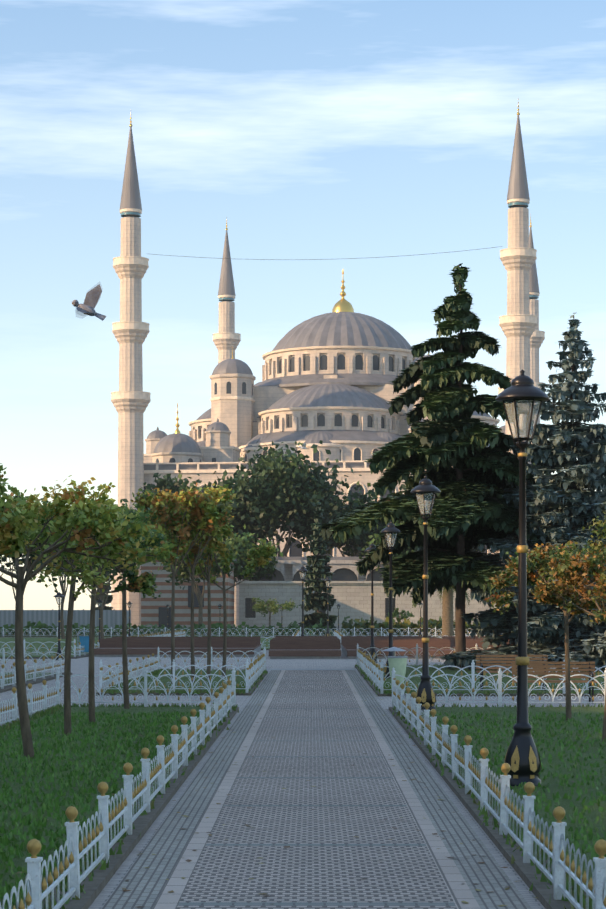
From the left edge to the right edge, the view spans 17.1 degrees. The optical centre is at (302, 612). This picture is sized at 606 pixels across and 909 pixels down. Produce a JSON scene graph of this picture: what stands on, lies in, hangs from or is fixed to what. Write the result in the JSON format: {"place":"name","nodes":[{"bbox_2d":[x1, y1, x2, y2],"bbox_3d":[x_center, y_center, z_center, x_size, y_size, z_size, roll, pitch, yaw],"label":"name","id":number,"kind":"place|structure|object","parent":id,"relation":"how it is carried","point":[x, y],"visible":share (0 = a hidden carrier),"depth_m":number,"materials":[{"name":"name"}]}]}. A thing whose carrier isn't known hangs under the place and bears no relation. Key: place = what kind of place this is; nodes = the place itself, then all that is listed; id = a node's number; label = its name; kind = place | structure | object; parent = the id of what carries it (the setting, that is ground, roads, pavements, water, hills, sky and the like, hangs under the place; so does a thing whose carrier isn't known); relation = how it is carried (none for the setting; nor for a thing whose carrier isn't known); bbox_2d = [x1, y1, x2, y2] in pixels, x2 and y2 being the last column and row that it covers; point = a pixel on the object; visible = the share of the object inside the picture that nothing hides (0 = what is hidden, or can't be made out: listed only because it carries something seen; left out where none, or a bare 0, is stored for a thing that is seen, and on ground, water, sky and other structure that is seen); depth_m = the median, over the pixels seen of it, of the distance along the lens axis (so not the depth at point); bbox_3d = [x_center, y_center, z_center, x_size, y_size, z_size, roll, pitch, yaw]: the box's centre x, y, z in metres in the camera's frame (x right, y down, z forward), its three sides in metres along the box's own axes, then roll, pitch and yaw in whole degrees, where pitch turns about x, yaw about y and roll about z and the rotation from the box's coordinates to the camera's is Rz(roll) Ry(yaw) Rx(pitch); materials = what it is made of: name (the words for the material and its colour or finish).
{"place":"outdoors","nodes":[
{"label":"outdoors","id":0,"kind":"place"},
{"bbox_2d":[0,672,71,692],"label":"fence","id":1,"kind":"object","parent":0,"point":[31,681],"depth_m":58.63,"materials":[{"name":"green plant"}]},
{"bbox_2d":[1,664,13,688],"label":"fence","id":2,"kind":"object","parent":1,"relation":"on","point":[3,675],"visible":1,"depth_m":52.12,"materials":[{"name":"metal"}]},
{"bbox_2d":[2,648,64,671],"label":"fence","id":3,"kind":"object","parent":1,"relation":"on","point":[4,660],"visible":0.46,"depth_m":65.78,"materials":[{"name":"metal"}]},
{"bbox_2d":[0,637,111,658],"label":"fence","id":4,"kind":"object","parent":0,"point":[36,644],"depth_m":120.05,"materials":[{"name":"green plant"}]},
{"bbox_2d":[0,495,80,600],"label":"tree","id":5,"kind":"object","parent":4,"relation":"on","point":[8,564],"visible":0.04,"depth_m":99.47,"materials":[{"name":"green plant"}]},
{"bbox_2d":[14,498,121,638],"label":"tree","id":6,"kind":"object","parent":4,"relation":"on","point":[63,586],"visible":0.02,"depth_m":149.75,"materials":[{"name":"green plant"}]},
{"bbox_2d":[34,494,148,638],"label":"tree","id":7,"kind":"object","parent":4,"relation":"on","point":[115,571],"visible":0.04,"depth_m":129.72,"materials":[{"name":"green plant"}]},
{"bbox_2d":[72,282,105,320],"bbox_3d":[-2.984,-4.303,28.184,0.538,0.680,0.356,26,-42,5],"label":"pigeon","id":8,"kind":"object","parent":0,"point":[88,305],"visible":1,"depth_m":28.28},
{"bbox_2d":[0,707,238,908],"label":"lawn","id":9,"kind":"structure","parent":0,"point":[102,878],"depth_m":22.23,"materials":[{"name":"green plant"}]},
{"bbox_2d":[0,698,14,723],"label":"fence","id":10,"kind":"object","parent":9,"relation":"on","point":[7,708],"visible":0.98,"depth_m":34.89,"materials":[{"name":"metal"}]},
{"bbox_2d":[0,873,33,908],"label":"fence","id":11,"kind":"object","parent":9,"relation":"on","point":[28,901],"visible":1,"depth_m":11.30,"materials":[{"name":"metal"}]},
{"bbox_2d":[0,463,40,558],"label":"tree","id":12,"kind":"object","parent":9,"relation":"on","point":[15,523],"visible":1,"depth_m":21.31,"materials":[{"name":"green plant"}]},
{"bbox_2d":[11,687,30,720],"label":"fence","id":13,"kind":"object","parent":9,"relation":"on","point":[14,696],"visible":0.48,"depth_m":35.74,"materials":[{"name":"metal"}]},
{"bbox_2d":[27,683,44,715],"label":"fence","id":14,"kind":"object","parent":9,"relation":"on","point":[36,699],"visible":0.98,"depth_m":38.26,"materials":[{"name":"metal"}]},
{"bbox_2d":[42,680,57,710],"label":"fence","id":15,"kind":"object","parent":9,"relation":"on","point":[45,693],"visible":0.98,"depth_m":40.22,"materials":[{"name":"metal"}]},
{"bbox_2d":[25,836,75,908],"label":"fence","id":16,"kind":"object","parent":9,"relation":"on","point":[34,870],"visible":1,"depth_m":12.35,"materials":[{"name":"metal"}]},
{"bbox_2d":[0,475,155,758],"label":"tree","id":17,"kind":"object","parent":9,"relation":"on","point":[78,519],"visible":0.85,"depth_m":26.72,"materials":[{"name":"green plant"}]},
{"bbox_2d":[65,806,104,898],"bbox_3d":[-1.562,1.637,14.750,0.090,0.630,2.060,-2,0,0],"label":"fence","id":18,"kind":"object","parent":9,"relation":"on","point":[72,829],"visible":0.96,"depth_m":14.12,"materials":[{"name":"metal"}]},
{"bbox_2d":[19,500,178,735],"bbox_3d":[-3.711,0.029,31.410,2.880,3.821,2.840,0,0,30],"label":"tree","id":19,"kind":"object","parent":9,"relation":"on","point":[159,554],"visible":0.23,"depth_m":31.67,"materials":[{"name":"green plant"}]},
{"bbox_2d":[56,668,143,704],"bbox_3d":[-4.166,1.537,41.769,1.879,0.820,0.078,0,1,0],"label":"fence","id":20,"kind":"object","parent":9,"relation":"on","point":[60,690],"visible":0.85,"depth_m":41.77,"materials":[{"name":"metal"}]},
{"bbox_2d":[33,498,171,722],"bbox_3d":[-3.587,-0.028,35.241,2.501,3.936,2.450,0,0,15],"label":"tree","id":21,"kind":"object","parent":9,"relation":"on","point":[144,582],"visible":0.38,"depth_m":35.21,"materials":[{"name":"green plant"}]},
{"bbox_2d":[97,782,128,862],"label":"fence","id":22,"kind":"object","parent":9,"relation":"on","point":[104,803],"visible":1,"depth_m":15.76,"materials":[{"name":"metal"}]},
{"bbox_2d":[57,503,171,708],"bbox_3d":[-3.699,-0.152,40.505,2.314,4.182,3.058,0,0,-17],"label":"tree","id":23,"kind":"object","parent":9,"relation":"on","point":[124,654],"visible":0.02,"depth_m":40.70,"materials":[{"name":"green plant"}]},
{"bbox_2d":[122,763,147,834],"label":"fence","id":24,"kind":"object","parent":9,"relation":"on","point":[131,794],"visible":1,"depth_m":17.74,"materials":[{"name":"metal"}]},
{"bbox_2d":[140,747,162,811],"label":"fence","id":25,"kind":"object","parent":9,"relation":"on","point":[147,798],"visible":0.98,"depth_m":19.75,"materials":[{"name":"metal"}]},
{"bbox_2d":[156,735,174,793],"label":"fence","id":26,"kind":"object","parent":9,"relation":"on","point":[162,760],"visible":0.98,"depth_m":21.74,"materials":[{"name":"metal"}]},
{"bbox_2d":[170,725,185,778],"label":"fence","id":27,"kind":"object","parent":9,"relation":"on","point":[177,748],"visible":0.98,"depth_m":23.73,"materials":[{"name":"metal"}]},
{"bbox_2d":[144,667,231,706],"bbox_3d":[-2.348,1.532,41.767,1.879,0.820,0.078,0,0,0],"label":"fence","id":28,"kind":"object","parent":9,"relation":"on","point":[146,691],"visible":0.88,"depth_m":41.76,"materials":[{"name":"metal"}]},
{"bbox_2d":[181,716,194,765],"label":"fence","id":29,"kind":"object","parent":9,"relation":"on","point":[189,737],"visible":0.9,"depth_m":25.73,"materials":[{"name":"metal"}]},
{"bbox_2d":[190,709,202,754],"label":"fence","id":30,"kind":"object","parent":9,"relation":"on","point":[198,728],"visible":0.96,"depth_m":27.73,"materials":[{"name":"metal"}]},
{"bbox_2d":[199,702,209,744],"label":"fence","id":31,"kind":"object","parent":9,"relation":"on","point":[204,722],"visible":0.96,"depth_m":29.73,"materials":[{"name":"metal"}]},
{"bbox_2d":[205,697,215,736],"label":"fence","id":32,"kind":"object","parent":9,"relation":"on","point":[211,714],"visible":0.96,"depth_m":31.73,"materials":[{"name":"metal"}]},
{"bbox_2d":[213,692,221,729],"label":"fence","id":33,"kind":"object","parent":9,"relation":"on","point":[217,707],"visible":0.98,"depth_m":33.73,"materials":[{"name":"metal"}]},
{"bbox_2d":[0,710,605,908],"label":"grass tufts","id":34,"kind":"object","parent":9,"relation":"on","point":[49,805],"visible":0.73,"depth_m":25.19,"materials":[{"name":"green plant"}]},
{"bbox_2d":[96,671,267,694],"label":"lawn","id":35,"kind":"structure","parent":0,"point":[165,680],"depth_m":56.13,"materials":[{"name":"green plant"}]},
{"bbox_2d":[99,660,172,689],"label":"fence","id":36,"kind":"object","parent":35,"relation":"on","point":[101,665],"visible":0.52,"depth_m":49.28,"materials":[{"name":"metal"}]},
{"bbox_2d":[130,483,231,683],"bbox_3d":[-3.331,-0.802,55.439,2.807,5.480,2.576,0,0,0],"label":"tree","id":37,"kind":"object","parent":35,"relation":"on","point":[206,513],"visible":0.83,"depth_m":55.01,"materials":[{"name":"green plant"}]},
{"bbox_2d":[157,647,206,669],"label":"fence","id":38,"kind":"object","parent":35,"relation":"on","point":[184,662],"visible":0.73,"depth_m":67.77,"materials":[{"name":"metal"}]},
{"bbox_2d":[169,483,235,681],"bbox_3d":[-3.044,-0.856,56.855,2.002,5.590,2.077,0,0,37],"label":"tree","id":39,"kind":"object","parent":35,"relation":"on","point":[222,494],"visible":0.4,"depth_m":56.75,"materials":[{"name":"green plant"}]},
{"bbox_2d":[179,505,231,679],"bbox_3d":[-2.878,-0.717,58.169,1.722,5.309,2.156,0,0,0],"label":"tree","id":40,"kind":"object","parent":35,"relation":"on","point":[209,561],"visible":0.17,"depth_m":58.24,"materials":[{"name":"green plant"}]},
{"bbox_2d":[172,659,245,691],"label":"fence","id":41,"kind":"object","parent":35,"relation":"on","point":[175,678],"visible":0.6,"depth_m":49.27,"materials":[{"name":"metal"}]},
{"bbox_2d":[184,506,282,677],"bbox_3d":[-2.149,-0.670,60.569,2.413,5.217,2.775,0,0,38],"label":"tree","id":42,"kind":"object","parent":35,"relation":"on","point":[261,555],"visible":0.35,"depth_m":60.25,"materials":[{"name":"green plant"}]},
{"bbox_2d":[211,647,261,670],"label":"fence","id":43,"kind":"object","parent":35,"relation":"on","point":[212,661],"visible":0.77,"depth_m":67.77,"materials":[{"name":"metal"}]},
{"bbox_2d":[141,559,236,629],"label":"building wall","id":44,"kind":"structure","parent":0,"point":[153,611],"depth_m":205.82,"materials":[{"name":"grey"}]},
{"bbox_2d":[0,631,595,636],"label":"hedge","id":45,"kind":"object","parent":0,"point":[146,636],"depth_m":167.05,"materials":[{"name":"green plant"}]},
{"bbox_2d":[0,619,332,635],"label":"hedge","id":46,"kind":"object","parent":45,"relation":"on","point":[39,625],"visible":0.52,"depth_m":168.29,"materials":[{"name":"green plant"}]},
{"bbox_2d":[152,538,241,624],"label":"tree","id":47,"kind":"object","parent":45,"relation":"on","point":[183,572],"visible":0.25,"depth_m":189.26,"materials":[{"name":"green plant"}]},
{"bbox_2d":[251,597,297,624],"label":"tree","id":48,"kind":"object","parent":45,"relation":"on","point":[274,607],"visible":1,"depth_m":185.32,"materials":[{"name":"green plant"}]},
{"bbox_2d":[298,501,336,631],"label":"fir tree","id":49,"kind":"object","parent":45,"relation":"on","point":[316,600],"visible":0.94,"depth_m":189.19,"materials":[{"name":"green plant"}]},
{"bbox_2d":[341,610,492,635],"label":"hedge","id":50,"kind":"object","parent":45,"relation":"on","point":[397,625],"visible":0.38,"depth_m":167.65,"materials":[{"name":"green plant"}]},
{"bbox_2d":[0,629,604,908],"bbox_3d":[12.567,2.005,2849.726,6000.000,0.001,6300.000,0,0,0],"label":"plaza ground","id":51,"kind":"structure","parent":0,"point":[79,665],"depth_m":46.32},
{"bbox_2d":[53,592,64,659],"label":"lamp post","id":52,"kind":"object","parent":51,"relation":"on","point":[59,594],"visible":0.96,"depth_m":85.76,"materials":[{"name":"black metal"}]},
{"bbox_2d":[0,609,130,628],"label":"site hoarding","id":53,"kind":"object","parent":51,"relation":"on","point":[112,618],"visible":0.54,"depth_m":197.86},
{"bbox_2d":[77,630,88,653],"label":"blue litter bin","id":54,"kind":"object","parent":51,"relation":"on","point":[84,641],"visible":0.54,"depth_m":92.63,"materials":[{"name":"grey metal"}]},
{"bbox_2d":[122,470,207,523],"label":"tree","id":55,"kind":"object","parent":51,"relation":"on","point":[166,482],"visible":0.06,"depth_m":242.73,"materials":[{"name":"green plant"}]},
{"bbox_2d":[94,637,261,656],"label":"bench platform","id":56,"kind":"structure","parent":51,"relation":"on","point":[136,647],"depth_m":94.54,"materials":[{"name":"brown wood"}]},
{"bbox_2d":[224,524,280,584],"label":"tree","id":57,"kind":"object","parent":51,"relation":"on","point":[242,551],"visible":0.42,"depth_m":220.65,"materials":[{"name":"green plant"}]},
{"bbox_2d":[184,440,357,556],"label":"plane tree","id":58,"kind":"object","parent":51,"relation":"on","point":[272,491],"visible":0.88,"depth_m":226.87,"materials":[{"name":"green plant"}]},
{"bbox_2d":[298,565,307,635],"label":"lamp post","id":59,"kind":"object","parent":51,"relation":"on","point":[302,569],"visible":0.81,"depth_m":115.71,"materials":[{"name":"black metal"}]},
{"bbox_2d":[269,636,340,658],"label":"bench platform","id":60,"kind":"structure","parent":51,"relation":"on","point":[304,647],"depth_m":90.22,"materials":[{"name":"brown wood"}]},
{"bbox_2d":[111,207,544,627],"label":"mosque wall","id":61,"kind":"structure","parent":51,"relation":"on","point":[239,417],"depth_m":284.97,"materials":[{"name":"stone"}]},
{"bbox_2d":[144,354,486,556],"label":"mosque windows","id":62,"kind":"structure","parent":61,"relation":"in","point":[295,551],"depth_m":291.47,"materials":[{"name":"glass"}]},
{"bbox_2d":[111,198,545,577],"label":"stone cornice","id":63,"kind":"structure","parent":61,"relation":"attached to","point":[503,319],"depth_m":278.78,"materials":[{"name":"stone"}]},
{"bbox_2d":[120,114,539,469],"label":"mosque lead roofs","id":64,"kind":"structure","parent":61,"relation":"on","point":[343,329],"depth_m":295.02,"materials":[{"name":"metal"}]},
{"bbox_2d":[129,98,531,432],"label":"mosque gold finials","id":65,"kind":"object","parent":64,"relation":"on","point":[342,305],"visible":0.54,"depth_m":311.47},
{"bbox_2d":[121,202,538,301],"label":"mosque tile bands","id":66,"kind":"object","parent":61,"relation":"attached to","point":[136,214],"visible":0.81,"depth_m":277.10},
{"bbox_2d":[294,475,396,556],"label":"tree","id":67,"kind":"object","parent":51,"relation":"on","point":[354,546],"visible":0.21,"depth_m":233.21,"materials":[{"name":"green plant"}]},
{"bbox_2d":[365,543,377,662],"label":"lamp post","id":68,"kind":"object","parent":51,"relation":"on","point":[372,651],"visible":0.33,"depth_m":78.29,"materials":[{"name":"black metal"}]},
{"bbox_2d":[238,560,514,630],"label":"stone wall","id":69,"kind":"structure","parent":51,"relation":"on","point":[353,598],"depth_m":213.74,"materials":[{"name":"stone"}]},
{"bbox_2d":[272,557,394,559],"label":"precinct arcade roof","id":70,"kind":"structure","parent":69,"relation":"on","point":[304,558],"depth_m":225.65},
{"bbox_2d":[359,520,421,571],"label":"tree","id":71,"kind":"object","parent":51,"relation":"on","point":[407,550],"visible":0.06,"depth_m":224.35,"materials":[{"name":"green plant"}]},
{"bbox_2d":[382,647,407,688],"bbox_3d":[2.229,1.410,48.644,0.620,1.190,0.830,0,0,-14],"label":"trash can","id":72,"kind":"object","parent":51,"relation":"on","point":[398,663],"visible":0.83,"depth_m":48.33,"materials":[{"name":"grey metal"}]},
{"bbox_2d":[341,636,453,658],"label":"bench platform","id":73,"kind":"structure","parent":51,"relation":"on","point":[349,646],"depth_m":90.21,"materials":[{"name":"brown wood"}]},
{"bbox_2d":[412,586,469,635],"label":"palm tree","id":74,"kind":"object","parent":51,"relation":"on","point":[447,613],"visible":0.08,"depth_m":145.37,"materials":[{"name":"plant"}]},
{"bbox_2d":[442,636,509,650],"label":"bench platform","id":75,"kind":"structure","parent":51,"relation":"on","point":[471,642],"depth_m":90.19,"materials":[{"name":"brown wood"}]},
{"bbox_2d":[512,662,596,701],"bbox_3d":[5.409,1.492,43.415,1.800,0.883,0.596,0,0,0],"label":"bench","id":76,"kind":"object","parent":51,"relation":"on","point":[589,673],"visible":0.6,"depth_m":43.61,"materials":[{"name":"brown wood"}]},
{"bbox_2d":[0,0,605,609],"label":"sky","id":77,"kind":"structure","parent":0,"point":[333,131],"materials":[{"name":"blue"}]},
{"bbox_2d":[102,670,531,908],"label":"path","id":78,"kind":"structure","parent":0,"point":[323,861],"depth_m":18.94,"materials":[{"name":"stone"}]},
{"bbox_2d":[18,672,582,907],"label":"fallen leaves","id":79,"kind":"object","parent":78,"relation":"on","point":[313,809],"visible":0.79,"depth_m":19.88,"materials":[{"name":"brown plant"}]},
{"bbox_2d":[245,568,455,617],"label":"dark wall window","id":80,"kind":"structure","parent":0,"point":[343,574],"depth_m":226.93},
{"bbox_2d":[355,665,604,695],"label":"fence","id":81,"kind":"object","parent":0,"point":[415,680],"depth_m":56.13,"materials":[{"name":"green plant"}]},
{"bbox_2d":[381,521,400,677],"bbox_3d":[2.604,-0.395,59.944,0.610,4.680,0.595,0,0,-34],"label":"lamp post","id":82,"kind":"object","parent":81,"relation":"on","point":[390,528],"visible":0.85,"depth_m":59.90,"materials":[{"name":"black metal"}]},
{"bbox_2d":[380,660,471,689],"bbox_3d":[2.993,1.536,48.755,2.268,0.820,0.078,0,-2,0],"label":"fence","id":83,"kind":"object","parent":81,"relation":"on","point":[384,679],"visible":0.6,"depth_m":48.75,"materials":[{"name":"metal"}]},
{"bbox_2d":[319,263,554,667],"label":"cedar tree","id":84,"kind":"object","parent":81,"relation":"on","point":[471,507],"visible":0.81,"depth_m":69.38,"materials":[{"name":"green plant"}]},
{"bbox_2d":[476,655,548,690],"bbox_3d":[5.241,1.492,50.516,1.800,0.883,0.596,0,0,0],"label":"bench","id":85,"kind":"object","parent":81,"relation":"on","point":[482,665],"visible":0.52,"depth_m":50.73,"materials":[{"name":"brown wood"}]},
{"bbox_2d":[471,660,562,693],"bbox_3d":[5.188,1.533,48.718,2.268,0.820,0.078,0,2,0],"label":"fence","id":86,"kind":"object","parent":81,"relation":"on","point":[473,677],"visible":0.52,"depth_m":48.72,"materials":[{"name":"metal"}]},
{"bbox_2d":[440,312,605,671],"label":"blue spruce tree","id":87,"kind":"object","parent":81,"relation":"on","point":[565,446],"visible":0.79,"depth_m":68.78,"materials":[{"name":"green plant"}]},
{"bbox_2d":[389,707,605,908],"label":"lawn","id":88,"kind":"structure","parent":0,"point":[542,892],"depth_m":24.31,"materials":[{"name":"green plant"}]},
{"bbox_2d":[0,663,603,908],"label":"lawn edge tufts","id":89,"kind":"object","parent":88,"relation":"on","point":[58,707],"visible":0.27,"depth_m":22.79,"materials":[{"name":"green plant"}]},
{"bbox_2d":[402,687,410,722],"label":"fence","id":90,"kind":"object","parent":88,"relation":"on","point":[406,696],"visible":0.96,"depth_m":35.72,"materials":[{"name":"metal"}]},
{"bbox_2d":[407,692,415,729],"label":"fence","id":91,"kind":"object","parent":88,"relation":"on","point":[411,707],"visible":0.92,"depth_m":33.72,"materials":[{"name":"metal"}]},
{"bbox_2d":[412,697,421,736],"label":"fence","id":92,"kind":"object","parent":88,"relation":"on","point":[416,714],"visible":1,"depth_m":31.71,"materials":[{"name":"metal"}]},
{"bbox_2d":[419,702,429,744],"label":"fence","id":93,"kind":"object","parent":88,"relation":"on","point":[422,722],"visible":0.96,"depth_m":29.72,"materials":[{"name":"metal"}]},
{"bbox_2d":[410,475,440,710],"bbox_3d":[2.434,-0.395,40.145,0.610,4.680,0.595,0,0,-17],"label":"lamp post","id":94,"kind":"object","parent":88,"relation":"on","point":[425,692],"visible":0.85,"depth_m":40.09,"materials":[{"name":"black metal"}]},
{"bbox_2d":[425,709,436,754],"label":"fence","id":95,"kind":"object","parent":88,"relation":"on","point":[431,730],"visible":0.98,"depth_m":27.71,"materials":[{"name":"metal"}]},
{"bbox_2d":[434,716,448,765],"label":"fence","id":96,"kind":"object","parent":88,"relation":"on","point":[442,737],"visible":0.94,"depth_m":25.73,"materials":[{"name":"metal"}]},
{"bbox_2d":[391,667,497,706],"bbox_3d":[2.959,1.532,41.739,2.268,0.820,0.078,0,1,0],"label":"fence","id":97,"kind":"object","parent":88,"relation":"on","point":[393,671],"visible":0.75,"depth_m":41.73,"materials":[{"name":"metal"}]},
{"bbox_2d":[443,725,457,778],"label":"fence","id":98,"kind":"object","parent":88,"relation":"on","point":[451,748],"visible":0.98,"depth_m":23.72,"materials":[{"name":"metal"}]},
{"bbox_2d":[454,735,471,793],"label":"fence","id":99,"kind":"object","parent":88,"relation":"on","point":[463,763],"visible":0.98,"depth_m":21.73,"materials":[{"name":"metal"}]},
{"bbox_2d":[468,748,488,811],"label":"fence","id":100,"kind":"object","parent":88,"relation":"on","point":[481,795],"visible":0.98,"depth_m":19.77,"materials":[{"name":"metal"}]},
{"bbox_2d":[484,763,510,834],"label":"fence","id":101,"kind":"object","parent":88,"relation":"on","point":[503,780],"visible":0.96,"depth_m":17.74,"materials":[{"name":"metal"}]},
{"bbox_2d":[503,782,535,862],"bbox_3d":[1.763,1.628,16.732,0.090,0.630,2.060,1,0,0],"label":"fence","id":102,"kind":"object","parent":88,"relation":"on","point":[525,845],"visible":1,"depth_m":15.78,"materials":[{"name":"metal"}]},
{"bbox_2d":[495,369,549,785],"bbox_3d":[2.464,-0.395,22.695,0.610,4.680,0.595,0,0,0],"label":"lamp post","id":103,"kind":"object","parent":88,"relation":"on","point":[522,758],"visible":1,"depth_m":22.64,"materials":[{"name":"black metal"}]},
{"bbox_2d":[484,535,605,719],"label":"tree","id":104,"kind":"object","parent":88,"relation":"on","point":[503,580],"visible":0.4,"depth_m":36.10,"materials":[{"name":"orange plant"}]},
{"bbox_2d":[527,806,566,899],"bbox_3d":[1.747,1.634,14.734,0.090,0.630,2.060,0,0,0],"label":"fence","id":105,"kind":"object","parent":88,"relation":"on","point":[556,877],"visible":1,"depth_m":14.04,"materials":[{"name":"metal"}]},
{"bbox_2d":[498,668,604,706],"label":"fence","id":106,"kind":"object","parent":88,"relation":"on","point":[501,690],"visible":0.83,"depth_m":41.73,"materials":[{"name":"metal"}]},
{"bbox_2d":[531,512,605,740],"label":"tree","id":107,"kind":"object","parent":88,"relation":"on","point":[558,592],"visible":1,"depth_m":30.43,"materials":[{"name":"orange plant"}]},
{"bbox_2d":[558,833,605,908],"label":"fence","id":108,"kind":"object","parent":88,"relation":"on","point":[596,883],"visible":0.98,"depth_m":12.39,"materials":[{"name":"metal"}]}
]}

